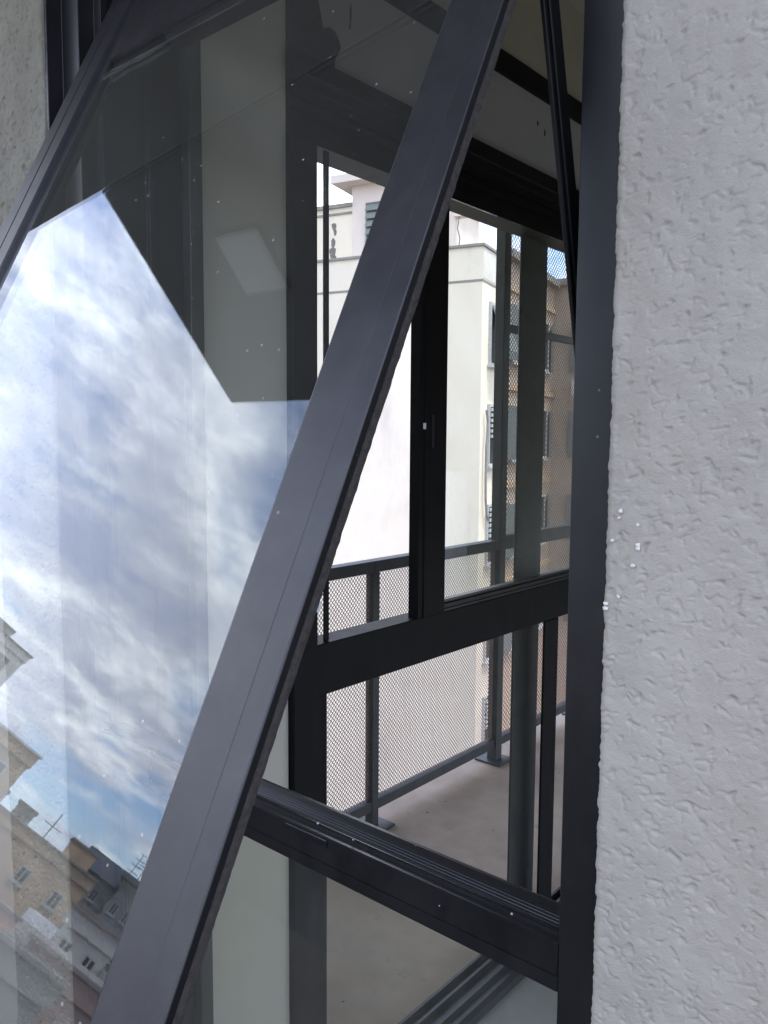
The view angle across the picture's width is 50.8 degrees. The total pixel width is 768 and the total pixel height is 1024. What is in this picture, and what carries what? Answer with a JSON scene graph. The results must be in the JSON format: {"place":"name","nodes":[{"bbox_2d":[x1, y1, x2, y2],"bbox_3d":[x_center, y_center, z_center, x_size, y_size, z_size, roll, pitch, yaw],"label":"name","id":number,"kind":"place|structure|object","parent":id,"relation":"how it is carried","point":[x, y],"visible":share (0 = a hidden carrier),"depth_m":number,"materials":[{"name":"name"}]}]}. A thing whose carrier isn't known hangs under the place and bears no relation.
{"place":"outdoors","nodes":[
{"label":"outdoors","id":0,"kind":"place"},
{"bbox_2d":[317,163,566,278],"label":"sky","id":1,"kind":"structure","parent":0,"point":[487,234],"materials":[{"name":"white"}]},
{"bbox_2d":[327,713,564,1023],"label":"side balcony floor","id":2,"kind":"structure","parent":0,"point":[386,965],"depth_m":2.61,"materials":[{"name":"concrete"}]},
{"bbox_2d":[200,0,583,1023],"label":"door wall","id":3,"kind":"structure","parent":2,"relation":"on","point":[386,46],"depth_m":1.50,"materials":[{"name":"paint"}]},
{"bbox_2d":[285,47,578,1023],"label":"sliding door","id":4,"kind":"structure","parent":3,"relation":"attached to","point":[337,119],"depth_m":1.87,"materials":[{"name":"black metal"}]},
{"bbox_2d":[567,0,584,14],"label":"room ceiling","id":5,"kind":"structure","parent":3,"relation":"on","point":[578,5],"depth_m":2.24,"materials":[{"name":"paint"}]},
{"bbox_2d":[318,229,574,829],"bbox_3d":[0.865,-0.129,4.080,0.136,2.530,5.714,5,7,40],"label":"railing","id":6,"kind":"object","parent":2,"relation":"on","point":[488,749],"visible":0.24,"depth_m":3.59,"materials":[{"name":"grey metal"}]},
{"bbox_2d":[477,977,556,1023],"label":"room floor","id":7,"kind":"structure","parent":0,"point":[526,1000],"depth_m":2.15,"materials":[{"name":"grey"}]},
{"bbox_2d":[502,248,574,729],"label":"brown building","id":8,"kind":"structure","parent":0,"point":[544,463],"depth_m":28.98,"materials":[{"name":"stone"}]},
{"bbox_2d":[503,633,511,653],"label":"window","id":9,"kind":"structure","parent":8,"relation":"in","point":[509,633],"depth_m":25.19,"materials":[{"name":"grey glass"}]},
{"bbox_2d":[505,501,514,559],"bbox_3d":[4.068,0.566,25.422,0.248,1.770,1.859,3,6,26],"label":"window","id":10,"kind":"structure","parent":8,"relation":"in","point":[512,501],"depth_m":24.87,"materials":[{"name":"grey glass"}]},
{"bbox_2d":[507,405,516,462],"bbox_3d":[4.087,-2.422,25.151,0.248,1.770,1.859,3,6,26],"label":"window","id":11,"kind":"structure","parent":8,"relation":"in","point":[511,405],"depth_m":24.60,"materials":[{"name":"grey glass"}]},
{"bbox_2d":[509,304,518,365],"bbox_3d":[4.107,-5.409,24.880,0.248,1.770,1.859,3,6,26],"label":"window","id":12,"kind":"structure","parent":8,"relation":"in","point":[510,304],"depth_m":24.35,"materials":[{"name":"grey glass"}]},
{"bbox_2d":[541,495,549,544],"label":"window","id":13,"kind":"structure","parent":8,"relation":"in","point":[542,495],"depth_m":28.77,"materials":[{"name":"grey glass"}]},
{"bbox_2d":[543,409,551,459],"bbox_3d":[5.631,-2.696,28.279,0.248,1.770,1.859,3,6,26],"label":"window","id":14,"kind":"structure","parent":8,"relation":"in","point":[544,409],"depth_m":28.51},
{"bbox_2d":[545,321,553,374],"bbox_3d":[5.650,-5.683,28.008,0.248,1.770,1.859,3,6,26],"label":"window","id":15,"kind":"structure","parent":8,"relation":"in","point":[546,321],"depth_m":28.25,"materials":[{"name":"grey glass"}]},
{"bbox_2d":[565,495,570,539],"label":"window","id":16,"kind":"structure","parent":8,"relation":"in","point":[567,495],"depth_m":29.25,"materials":[{"name":"grey glass"}]},
{"bbox_2d":[568,411,572,456],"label":"window","id":17,"kind":"structure","parent":8,"relation":"in","point":[571,411],"depth_m":29.00,"materials":[{"name":"grey"}]},
{"bbox_2d":[570,328,574,372],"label":"window","id":18,"kind":"structure","parent":8,"relation":"in","point":[571,328],"depth_m":28.76,"materials":[{"name":"grey glass"}]},
{"bbox_3d":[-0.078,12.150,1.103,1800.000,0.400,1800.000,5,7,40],"label":"ground","id":19,"kind":"structure","parent":0,"visible":0},
{"bbox_2d":[0,0,767,1023],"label":"stucco wall","id":20,"kind":"structure","parent":19,"relation":"on","point":[680,926],"depth_m":0.61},
{"bbox_2d":[0,0,623,1023],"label":"awning window","id":21,"kind":"structure","parent":20,"relation":"attached to","point":[174,796],"depth_m":0.93,"materials":[{"name":"metal"}]},
{"bbox_2d":[317,173,517,810],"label":"white building","id":22,"kind":"structure","parent":19,"relation":"on","point":[376,524],"depth_m":23.69,"materials":[{"name":"white paint"}]},
{"bbox_2d":[365,201,379,241],"bbox_3d":[-0.202,-9.410,26.228,0.920,1.300,0.140,3,6,26],"label":"louvre window","id":23,"kind":"structure","parent":22,"relation":"in","point":[371,207],"depth_m":26.32,"materials":[{"name":"grey glass"}]},
{"bbox_2d":[481,694,487,739],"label":"window","id":24,"kind":"structure","parent":22,"relation":"in","point":[487,694],"depth_m":23.72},
{"bbox_2d":[482,640,488,665],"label":"window","id":25,"kind":"structure","parent":22,"relation":"in","point":[488,640],"depth_m":23.53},
{"bbox_2d":[483,503,491,567],"bbox_3d":[3.205,0.656,23.708,0.170,1.820,1.310,3,6,26],"label":"window","id":26,"kind":"structure","parent":22,"relation":"in","point":[489,506],"depth_m":23.22,"materials":[{"name":"white glass"}]},
{"bbox_2d":[487,404,493,468],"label":"window","id":27,"kind":"structure","parent":22,"relation":"in","point":[489,406],"depth_m":23.00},
{"bbox_2d":[487,301,517,368],"bbox_3d":[3.452,-5.010,23.090,0.640,1.820,1.310,3,6,26],"label":"window","id":28,"kind":"structure","parent":22,"relation":"in","point":[491,329],"depth_m":22.76,"materials":[{"name":"white"}]}
]}

